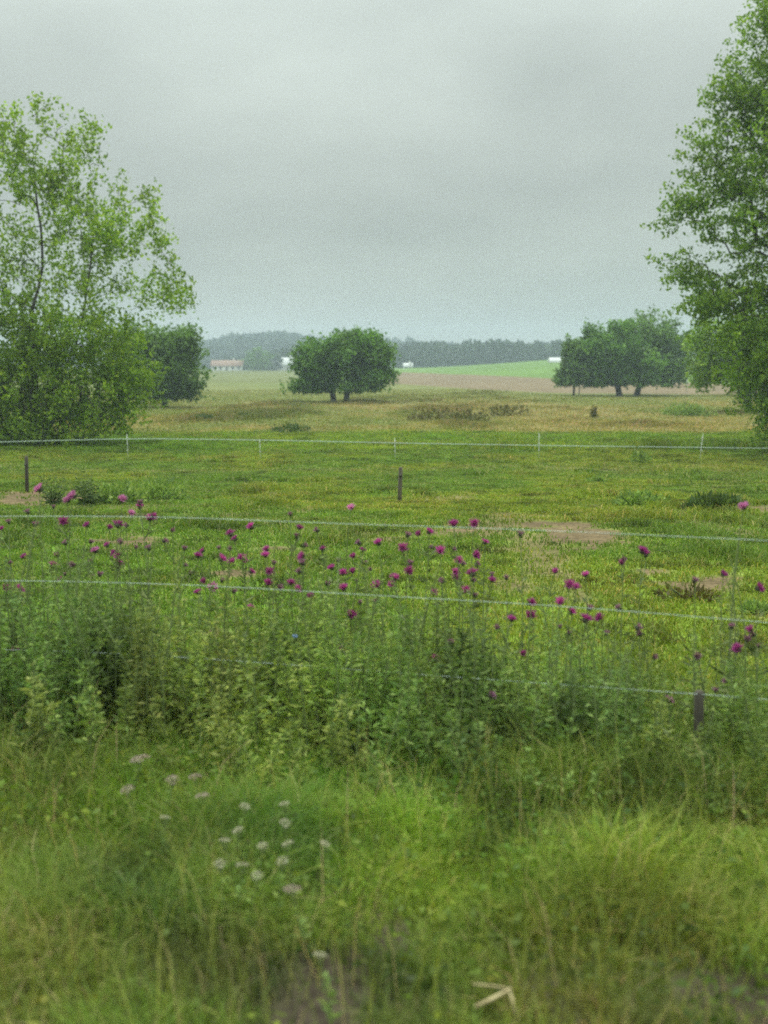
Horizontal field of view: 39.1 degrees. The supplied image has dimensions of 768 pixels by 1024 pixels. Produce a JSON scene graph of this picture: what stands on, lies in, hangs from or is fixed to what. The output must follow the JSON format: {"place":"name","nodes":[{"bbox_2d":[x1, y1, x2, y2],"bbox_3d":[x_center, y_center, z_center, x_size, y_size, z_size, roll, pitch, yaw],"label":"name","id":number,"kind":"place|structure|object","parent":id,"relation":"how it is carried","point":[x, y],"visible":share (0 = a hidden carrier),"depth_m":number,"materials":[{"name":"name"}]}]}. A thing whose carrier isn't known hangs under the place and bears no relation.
{"place":"outdoors","nodes":[
{"label":"outdoors","id":0,"kind":"place"},
{"bbox_2d":[13,357,726,383],"bbox_3d":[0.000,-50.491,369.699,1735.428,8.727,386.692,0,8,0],"label":"crop field","id":1,"kind":"structure","parent":0,"point":[542,368],"depth_m":343.41,"materials":[{"name":"plant"}]},
{"bbox_2d":[210,359,243,370],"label":"house","id":2,"kind":"structure","parent":1,"relation":"on","point":[229,365],"depth_m":551.30,"materials":[{"name":"white paint"}]},
{"bbox_2d":[238,344,276,370],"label":"tree","id":3,"kind":"object","parent":1,"relation":"on","point":[257,359],"visible":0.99,"depth_m":552.44,"materials":[{"name":"green plant"}]},
{"bbox_2d":[0,356,767,1023],"bbox_3d":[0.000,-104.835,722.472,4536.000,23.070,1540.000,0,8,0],"label":"ground","id":4,"kind":"structure","parent":0,"point":[286,1004],"depth_m":5.33,"materials":[{"name":"green plant"}]},
{"bbox_2d":[0,518,22,663],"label":"thistle","id":5,"kind":"object","parent":4,"relation":"on","point":[9,545],"visible":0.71,"depth_m":8.37,"materials":[{"name":"green plant"}]},
{"bbox_2d":[12,493,50,679],"bbox_3d":[-2.377,0.603,7.330,0.296,1.478,0.293,-2,8,-16],"label":"tall weed","id":6,"kind":"object","parent":4,"relation":"on","point":[27,554],"visible":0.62,"depth_m":7.25,"materials":[{"name":"green plant"}]},
{"bbox_2d":[6,659,65,769],"bbox_3d":[-2.037,1.165,6.229,0.343,0.643,0.331,5,9,34],"label":"tall weed","id":7,"kind":"object","parent":4,"relation":"on","point":[33,713],"visible":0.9,"depth_m":6.21,"materials":[{"name":"green plant"}]},
{"bbox_2d":[32,483,55,656],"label":"thistle","id":8,"kind":"object","parent":4,"relation":"on","point":[38,488],"visible":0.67,"depth_m":7.53,"materials":[{"name":"green plant"}]},
{"bbox_2d":[34,469,68,504],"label":"bush","id":9,"kind":"object","parent":4,"relation":"on","point":[52,498],"visible":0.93,"depth_m":20.76,"materials":[{"name":"green plant"}]},
{"bbox_2d":[50,489,79,627],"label":"thistle","id":10,"kind":"object","parent":4,"relation":"on","point":[67,499],"visible":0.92,"depth_m":7.60,"materials":[{"name":"green plant"}]},
{"bbox_2d":[73,468,105,504],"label":"bush","id":11,"kind":"object","parent":4,"relation":"on","point":[87,498],"visible":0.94,"depth_m":20.73,"materials":[{"name":"green plant"}]},
{"bbox_2d":[82,539,103,633],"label":"thistle","id":12,"kind":"object","parent":4,"relation":"on","point":[99,573],"visible":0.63,"depth_m":8.18,"materials":[{"name":"green plant"}]},
{"bbox_2d":[0,91,200,445],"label":"broadleaf tree","id":13,"kind":"object","parent":4,"relation":"on","point":[34,421],"visible":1,"depth_m":52.51,"materials":[{"name":"green plant"}]},
{"bbox_2d":[51,587,154,720],"bbox_3d":[-1.797,0.924,6.974,0.627,0.929,0.599,-6,10,-38],"label":"tall weed","id":14,"kind":"object","parent":4,"relation":"on","point":[104,649],"visible":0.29,"depth_m":6.90,"materials":[{"name":"green plant"}]},
{"bbox_2d":[104,519,126,634],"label":"thistle","id":15,"kind":"object","parent":4,"relation":"on","point":[118,524],"visible":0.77,"depth_m":8.19,"materials":[{"name":"green plant"}]},
{"bbox_2d":[91,478,147,504],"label":"bush","id":16,"kind":"object","parent":4,"relation":"on","point":[132,495],"visible":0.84,"depth_m":21.10,"materials":[{"name":"green plant"}]},
{"bbox_2d":[114,494,134,626],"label":"thistle","id":17,"kind":"object","parent":4,"relation":"on","point":[122,498],"visible":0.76,"depth_m":8.22,"materials":[{"name":"green plant"}]},
{"bbox_2d":[114,521,138,631],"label":"thistle","id":18,"kind":"object","parent":4,"relation":"on","point":[122,542],"visible":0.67,"depth_m":7.15,"materials":[{"name":"green plant"}]},
{"bbox_2d":[134,499,159,646],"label":"thistle","id":19,"kind":"object","parent":4,"relation":"on","point":[151,517],"visible":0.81,"depth_m":7.77,"materials":[{"name":"green plant"}]},
{"bbox_2d":[125,628,181,734],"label":"tall weed","id":20,"kind":"object","parent":4,"relation":"on","point":[154,676],"visible":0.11,"depth_m":6.71,"materials":[{"name":"green plant"}]},
{"bbox_2d":[105,318,216,407],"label":"tree","id":21,"kind":"object","parent":4,"relation":"on","point":[179,349],"visible":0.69,"depth_m":101.53,"materials":[{"name":"green plant"}]},
{"bbox_2d":[138,474,189,500],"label":"bush","id":22,"kind":"object","parent":4,"relation":"on","point":[154,492],"visible":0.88,"depth_m":22.34,"materials":[{"name":"green plant"}]},
{"bbox_2d":[161,527,180,650],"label":"thistle","id":23,"kind":"object","parent":4,"relation":"on","point":[164,541],"visible":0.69,"depth_m":7.54,"materials":[{"name":"green plant"}]},
{"bbox_2d":[170,545,202,665],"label":"thistle","id":24,"kind":"object","parent":4,"relation":"on","point":[197,556],"visible":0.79,"depth_m":7.37,"materials":[{"name":"green plant"}]},
{"bbox_2d":[184,596,214,692],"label":"tall weed","id":25,"kind":"object","parent":4,"relation":"on","point":[200,623],"visible":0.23,"depth_m":7.25,"materials":[{"name":"green plant"}]},
{"bbox_2d":[194,577,219,671],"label":"thistle","id":26,"kind":"object","parent":4,"relation":"on","point":[203,582],"visible":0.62,"depth_m":7.88,"materials":[{"name":"green plant"}]},
{"bbox_2d":[213,859,233,923],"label":"yarrow plant","id":27,"kind":"object","parent":4,"relation":"on","point":[223,880],"visible":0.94,"depth_m":4.40,"materials":[{"name":"green plant"}]},
{"bbox_2d":[208,528,240,705],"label":"thistle","id":28,"kind":"object","parent":4,"relation":"on","point":[229,532],"visible":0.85,"depth_m":7.13,"materials":[{"name":"green plant"}]},
{"bbox_2d":[208,713,259,784],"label":"tall weed","id":29,"kind":"object","parent":4,"relation":"on","point":[235,758],"visible":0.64,"depth_m":5.97,"materials":[{"name":"green plant"}]},
{"bbox_2d":[225,862,247,929],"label":"yarrow plant","id":30,"kind":"object","parent":4,"relation":"on","point":[239,891],"visible":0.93,"depth_m":4.40,"materials":[{"name":"green plant"}]},
{"bbox_2d":[231,521,256,663],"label":"thistle","id":31,"kind":"object","parent":4,"relation":"on","point":[251,571],"visible":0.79,"depth_m":8.19,"materials":[{"name":"green plant"}]},
{"bbox_2d":[237,871,263,942],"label":"yarrow plant","id":32,"kind":"object","parent":4,"relation":"on","point":[248,900],"visible":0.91,"depth_m":4.30,"materials":[{"name":"green plant"}]},
{"bbox_2d":[258,545,279,680],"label":"thistle","id":33,"kind":"object","parent":4,"relation":"on","point":[265,553],"visible":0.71,"depth_m":7.15,"materials":[{"name":"green plant"}]},
{"bbox_2d":[264,560,284,673],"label":"thistle","id":34,"kind":"object","parent":4,"relation":"on","point":[270,572],"visible":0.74,"depth_m":6.98,"materials":[{"name":"green plant"}]},
{"bbox_2d":[247,609,304,722],"bbox_3d":[-0.655,1.015,6.890,0.397,0.827,0.388,4,9,26],"label":"tall weed","id":35,"kind":"object","parent":4,"relation":"on","point":[271,680],"visible":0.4,"depth_m":6.85,"materials":[{"name":"green plant"}]},
{"bbox_2d":[2,329,550,365],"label":"woodland","id":36,"kind":"object","parent":4,"relation":"on","point":[231,344],"visible":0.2,"depth_m":847.00,"materials":[{"name":"green plant"}]},
{"bbox_2d":[267,856,288,924],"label":"yarrow plant","id":37,"kind":"object","parent":4,"relation":"on","point":[281,883],"visible":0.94,"depth_m":4.43,"materials":[{"name":"green plant"}]},
{"bbox_2d":[267,421,312,431],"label":"weed clump","id":38,"kind":"object","parent":4,"relation":"on","point":[293,427],"visible":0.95,"depth_m":63.66,"materials":[{"name":"green plant"}]},
{"bbox_2d":[282,511,303,681],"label":"thistle","id":39,"kind":"object","parent":4,"relation":"on","point":[297,537],"visible":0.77,"depth_m":7.02,"materials":[{"name":"green plant"}]},
{"bbox_2d":[282,840,304,907],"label":"yarrow plant","id":40,"kind":"object","parent":4,"relation":"on","point":[293,865],"visible":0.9,"depth_m":4.59,"materials":[{"name":"green plant"}]},
{"bbox_2d":[283,884,317,959],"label":"yarrow plant","id":41,"kind":"object","parent":4,"relation":"on","point":[301,922],"visible":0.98,"depth_m":4.20,"materials":[{"name":"green plant"}]},
{"bbox_2d":[286,542,315,716],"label":"thistle","id":42,"kind":"object","parent":4,"relation":"on","point":[302,558],"visible":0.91,"depth_m":6.77,"materials":[{"name":"green plant"}]},
{"bbox_2d":[312,951,344,1023],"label":"yarrow plant","id":43,"kind":"object","parent":4,"relation":"on","point":[328,1006],"visible":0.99,"depth_m":3.74,"materials":[{"name":"green plant"}]},
{"bbox_2d":[313,526,343,641],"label":"thistle","id":44,"kind":"object","parent":4,"relation":"on","point":[322,548],"visible":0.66,"depth_m":7.57,"materials":[{"name":"green plant"}]},
{"bbox_2d":[319,840,346,899],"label":"yarrow plant","id":45,"kind":"object","parent":4,"relation":"on","point":[333,868],"visible":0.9,"depth_m":4.59,"materials":[{"name":"green plant"}]},
{"bbox_2d":[320,558,348,671],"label":"thistle","id":46,"kind":"object","parent":4,"relation":"on","point":[343,572],"visible":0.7,"depth_m":7.91,"materials":[{"name":"green plant"}]},
{"bbox_2d":[276,323,401,402],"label":"tree","id":47,"kind":"object","parent":4,"relation":"on","point":[365,357],"visible":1,"depth_m":117.19,"materials":[{"name":"green plant"}]},
{"bbox_2d":[321,676,369,778],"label":"tall weed","id":48,"kind":"object","parent":4,"relation":"on","point":[347,742],"visible":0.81,"depth_m":6.05,"materials":[{"name":"green plant"}]},
{"bbox_2d":[337,503,359,642],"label":"thistle","id":49,"kind":"object","parent":4,"relation":"on","point":[351,506],"visible":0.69,"depth_m":8.11,"materials":[{"name":"green plant"}]},
{"bbox_2d":[3,328,714,370],"bbox_3d":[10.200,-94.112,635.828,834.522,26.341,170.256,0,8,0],"label":"woodland","id":50,"kind":"object","parent":4,"relation":"on","point":[438,354],"visible":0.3,"depth_m":572.47,"materials":[{"name":"green plant"}]},
{"bbox_2d":[348,538,377,667],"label":"thistle","id":51,"kind":"object","parent":4,"relation":"on","point":[352,555],"visible":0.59,"depth_m":8.12,"materials":[{"name":"green plant"}]},
{"bbox_2d":[350,644,405,750],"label":"tall weed","id":52,"kind":"object","parent":4,"relation":"on","point":[382,702],"visible":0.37,"depth_m":6.38,"materials":[{"name":"green plant"}]},
{"bbox_2d":[0,529,767,826],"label":"undergrowth","id":53,"kind":"object","parent":4,"relation":"on","point":[309,700],"depth_m":6.44,"materials":[{"name":"green plant"}]},
{"bbox_2d":[0,633,767,1023],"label":"verge grass","id":54,"kind":"structure","parent":4,"relation":"on","point":[70,883],"depth_m":4.68,"materials":[{"name":"green plant"}]},
{"bbox_2d":[0,389,767,712],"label":"pasture grass","id":55,"kind":"structure","parent":4,"relation":"on","point":[226,492],"depth_m":20.94,"materials":[{"name":"green plant"}]},
{"bbox_2d":[0,516,767,699],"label":"wire fence","id":56,"kind":"object","parent":4,"relation":"on","point":[409,597],"visible":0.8,"depth_m":6.39,"materials":[{"name":"white metal"}]},
{"bbox_2d":[5,437,767,457],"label":"electric fence","id":57,"kind":"object","parent":4,"relation":"on","point":[395,441],"visible":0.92,"depth_m":45.02,"materials":[{"name":"white plastic"}]},
{"bbox_2d":[394,531,415,668],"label":"thistle","id":58,"kind":"object","parent":4,"relation":"on","point":[402,547],"visible":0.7,"depth_m":7.06,"materials":[{"name":"green plant"}]},
{"bbox_2d":[403,559,424,686],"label":"thistle","id":59,"kind":"object","parent":4,"relation":"on","point":[409,570],"visible":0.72,"depth_m":7.15,"materials":[{"name":"green plant"}]},
{"bbox_2d":[409,528,437,676],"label":"thistle","id":60,"kind":"object","parent":4,"relation":"on","point":[429,531],"visible":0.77,"depth_m":7.58,"materials":[{"name":"green plant"}]},
{"bbox_2d":[407,406,455,420],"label":"dock patch","id":61,"kind":"object","parent":4,"relation":"on","point":[428,414],"visible":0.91,"depth_m":78.24,"materials":[{"name":"plant"}]},
{"bbox_2d":[414,586,451,697],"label":"tall weed","id":62,"kind":"object","parent":4,"relation":"on","point":[433,630],"visible":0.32,"depth_m":7.12,"materials":[{"name":"green plant"}]},
{"bbox_2d":[448,519,469,646],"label":"thistle","id":63,"kind":"object","parent":4,"relation":"on","point":[453,522],"visible":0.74,"depth_m":7.25,"materials":[{"name":"green plant"}]},
{"bbox_2d":[451,555,469,639],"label":"thistle","id":64,"kind":"object","parent":4,"relation":"on","point":[455,570],"visible":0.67,"depth_m":7.45,"materials":[{"name":"green plant"}]},
{"bbox_2d":[419,615,502,734],"bbox_3d":[0.481,1.060,6.677,0.428,0.856,0.604,7,10,42],"label":"tall weed","id":65,"kind":"object","parent":4,"relation":"on","point":[461,648],"visible":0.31,"depth_m":6.66,"materials":[{"name":"green plant"}]},
{"bbox_2d":[438,407,489,420],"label":"dock patch","id":66,"kind":"object","parent":4,"relation":"on","point":[470,416],"visible":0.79,"depth_m":76.76,"materials":[{"name":"plant"}]},
{"bbox_2d":[456,517,482,671],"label":"thistle","id":67,"kind":"object","parent":4,"relation":"on","point":[473,524],"visible":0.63,"depth_m":6.91,"materials":[{"name":"green plant"}]},
{"bbox_2d":[465,567,485,655],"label":"thistle","id":68,"kind":"object","parent":4,"relation":"on","point":[473,593],"visible":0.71,"depth_m":6.94,"materials":[{"name":"green plant"}]},
{"bbox_2d":[463,691,495,769],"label":"thistle","id":69,"kind":"object","parent":4,"relation":"on","point":[490,695],"visible":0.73,"depth_m":6.11,"materials":[{"name":"green plant"}]},
{"bbox_2d":[473,538,495,669],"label":"thistle","id":70,"kind":"object","parent":4,"relation":"on","point":[476,552],"visible":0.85,"depth_m":7.90,"materials":[{"name":"green plant"}]},
{"bbox_2d":[472,983,520,1023],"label":"dry stalk","id":71,"kind":"object","parent":4,"relation":"on","point":[490,999],"visible":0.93,"depth_m":3.79,"materials":[{"name":"plant"}]},
{"bbox_2d":[483,644,527,741],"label":"tall weed","id":72,"kind":"object","parent":4,"relation":"on","point":[505,661],"visible":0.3,"depth_m":6.58,"materials":[{"name":"green plant"}]},
{"bbox_2d":[479,402,532,416],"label":"dock patch","id":73,"kind":"object","parent":4,"relation":"on","point":[508,409],"visible":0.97,"depth_m":85.19,"materials":[{"name":"plant"}]},
{"bbox_2d":[491,614,522,744],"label":"thistle","id":74,"kind":"object","parent":4,"relation":"on","point":[511,617],"visible":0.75,"depth_m":6.43,"materials":[{"name":"green plant"}]},
{"bbox_2d":[512,530,528,674],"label":"thistle","id":75,"kind":"object","parent":4,"relation":"on","point":[519,534],"visible":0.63,"depth_m":6.72,"materials":[{"name":"green plant"}]},
{"bbox_2d":[508,597,539,736],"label":"thistle","id":76,"kind":"object","parent":4,"relation":"on","point":[531,612],"visible":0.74,"depth_m":6.53,"materials":[{"name":"green plant"}]},
{"bbox_2d":[546,596,578,722],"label":"thistle","id":77,"kind":"object","parent":4,"relation":"on","point":[560,600],"visible":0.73,"depth_m":6.38,"materials":[{"name":"green plant"}]},
{"bbox_2d":[552,578,580,745],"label":"thistle","id":78,"kind":"object","parent":4,"relation":"on","point":[568,585],"visible":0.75,"depth_m":6.34,"materials":[{"name":"green plant"}]},
{"bbox_2d":[536,669,604,770],"bbox_3d":[1.074,1.215,6.226,0.386,0.634,0.452,4,9,26],"label":"tall weed","id":79,"kind":"object","parent":4,"relation":"on","point":[563,699],"visible":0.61,"depth_m":6.20,"materials":[{"name":"green plant"}]},
{"bbox_2d":[551,333,594,395],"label":"tree","id":80,"kind":"object","parent":4,"relation":"on","point":[571,355],"visible":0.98,"depth_m":142.80,"materials":[{"name":"green plant"}]},
{"bbox_2d":[572,604,605,713],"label":"thistle","id":81,"kind":"object","parent":4,"relation":"on","point":[586,617],"visible":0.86,"depth_m":6.55,"materials":[{"name":"green plant"}]},
{"bbox_2d":[609,556,634,688],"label":"thistle","id":82,"kind":"object","parent":4,"relation":"on","point":[623,559],"visible":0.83,"depth_m":7.03,"materials":[{"name":"green plant"}]},
{"bbox_2d":[567,317,679,395],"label":"tree","id":83,"kind":"object","parent":4,"relation":"on","point":[614,356],"visible":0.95,"depth_m":142.66,"materials":[{"name":"green plant"}]},
{"bbox_2d":[630,446,652,463],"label":"weed clump","id":84,"kind":"object","parent":4,"relation":"on","point":[641,458],"visible":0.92,"depth_m":43.38,"materials":[{"name":"green plant"}]},
{"bbox_2d":[611,487,675,505],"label":"bush","id":85,"kind":"object","parent":4,"relation":"on","point":[636,497],"visible":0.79,"depth_m":20.43,"materials":[{"name":"green plant"}]},
{"bbox_2d":[630,545,657,682],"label":"thistle","id":86,"kind":"object","parent":4,"relation":"on","point":[644,550],"visible":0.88,"depth_m":7.64,"materials":[{"name":"green plant"}]},
{"bbox_2d":[605,303,694,395],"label":"tree","id":87,"kind":"object","parent":4,"relation":"on","point":[663,337],"visible":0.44,"depth_m":147.53,"materials":[{"name":"green plant"}]},
{"bbox_2d":[638,683,681,776],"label":"tall weed","id":88,"kind":"object","parent":4,"relation":"on","point":[660,719],"visible":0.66,"depth_m":5.98,"materials":[{"name":"green plant"}]},
{"bbox_2d":[651,580,723,602],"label":"weed clump","id":89,"kind":"object","parent":4,"relation":"on","point":[678,591],"visible":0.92,"depth_m":10.78,"materials":[{"name":"plant"}]},
{"bbox_2d":[659,400,717,416],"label":"weed clump","id":90,"kind":"object","parent":4,"relation":"on","point":[699,410],"visible":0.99,"depth_m":84.62,"materials":[{"name":"green plant"}]},
{"bbox_2d":[678,576,705,718],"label":"thistle","id":91,"kind":"object","parent":4,"relation":"on","point":[694,580],"visible":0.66,"depth_m":6.73,"materials":[{"name":"green plant"}]},
{"bbox_2d":[693,690,703,748],"bbox_3d":[1.816,1.300,6.230,0.068,0.560,0.061,3,8,22],"label":"fence stake","id":92,"kind":"object","parent":4,"relation":"on","point":[699,706],"visible":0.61,"depth_m":6.19,"materials":[{"name":"grey wood"}]},
{"bbox_2d":[640,0,767,451],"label":"broadleaf tree","id":93,"kind":"object","parent":4,"relation":"on","point":[754,98],"visible":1,"depth_m":46.50,"materials":[{"name":"green plant"}]},
{"bbox_2d":[680,489,749,509],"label":"bush","id":94,"kind":"object","parent":4,"relation":"on","point":[720,500],"visible":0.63,"depth_m":19.36,"materials":[{"name":"green plant"}]},
{"bbox_2d":[675,306,767,411],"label":"tree","id":95,"kind":"object","parent":4,"relation":"on","point":[702,364],"visible":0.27,"depth_m":90.36,"materials":[{"name":"green plant"}]},
{"bbox_2d":[704,571,743,701],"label":"tall weed","id":96,"kind":"object","parent":4,"relation":"on","point":[718,615],"visible":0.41,"depth_m":7.21,"materials":[{"name":"green plant"}]},
{"bbox_2d":[714,569,733,702],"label":"thistle","id":97,"kind":"object","parent":4,"relation":"on","point":[723,573],"visible":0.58,"depth_m":6.96,"materials":[{"name":"green plant"}]},
{"bbox_2d":[709,501,748,703],"bbox_3d":[2.196,0.666,6.865,0.230,1.487,0.197,-2,8,-14],"label":"thistle","id":98,"kind":"object","parent":4,"relation":"on","point":[742,506],"visible":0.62,"depth_m":6.85,"materials":[{"name":"green plant"}]},
{"bbox_2d":[714,622,744,728],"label":"thistle","id":99,"kind":"object","parent":4,"relation":"on","point":[736,647],"visible":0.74,"depth_m":6.39,"materials":[{"name":"green plant"}]},
{"bbox_2d":[717,525,760,701],"bbox_3d":[2.207,0.749,6.726,0.249,1.340,0.284,0,8,0],"label":"tall weed","id":100,"kind":"object","parent":4,"relation":"on","point":[732,581],"visible":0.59,"depth_m":6.68,"materials":[{"name":"green plant"}]},
{"bbox_2d":[712,673,767,771],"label":"tall weed","id":101,"kind":"object","parent":4,"relation":"on","point":[726,712],"visible":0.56,"depth_m":6.09,"materials":[{"name":"green plant"}]},
{"bbox_2d":[736,598,767,613],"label":"weed clump","id":102,"kind":"object","parent":4,"relation":"on","point":[750,606],"visible":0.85,"depth_m":10.16,"materials":[{"name":"green plant"}]},
{"bbox_2d":[741,582,767,713],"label":"thistle","id":103,"kind":"object","parent":4,"relation":"on","point":[759,587],"visible":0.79,"depth_m":6.97,"materials":[{"name":"green plant"}]},
{"bbox_2d":[743,625,767,727],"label":"thistle","id":104,"kind":"object","parent":4,"relation":"on","point":[749,628],"visible":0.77,"depth_m":6.50,"materials":[{"name":"green plant"}]},
{"bbox_2d":[0,0,767,350],"label":"sky","id":105,"kind":"structure","parent":0,"point":[456,171],"materials":[{"name":"grey"}]},
{"bbox_2d":[388,372,756,393],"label":"ploughed field","id":106,"kind":"structure","parent":0,"point":[515,383],"depth_m":205.87,"materials":[{"name":"soil"}]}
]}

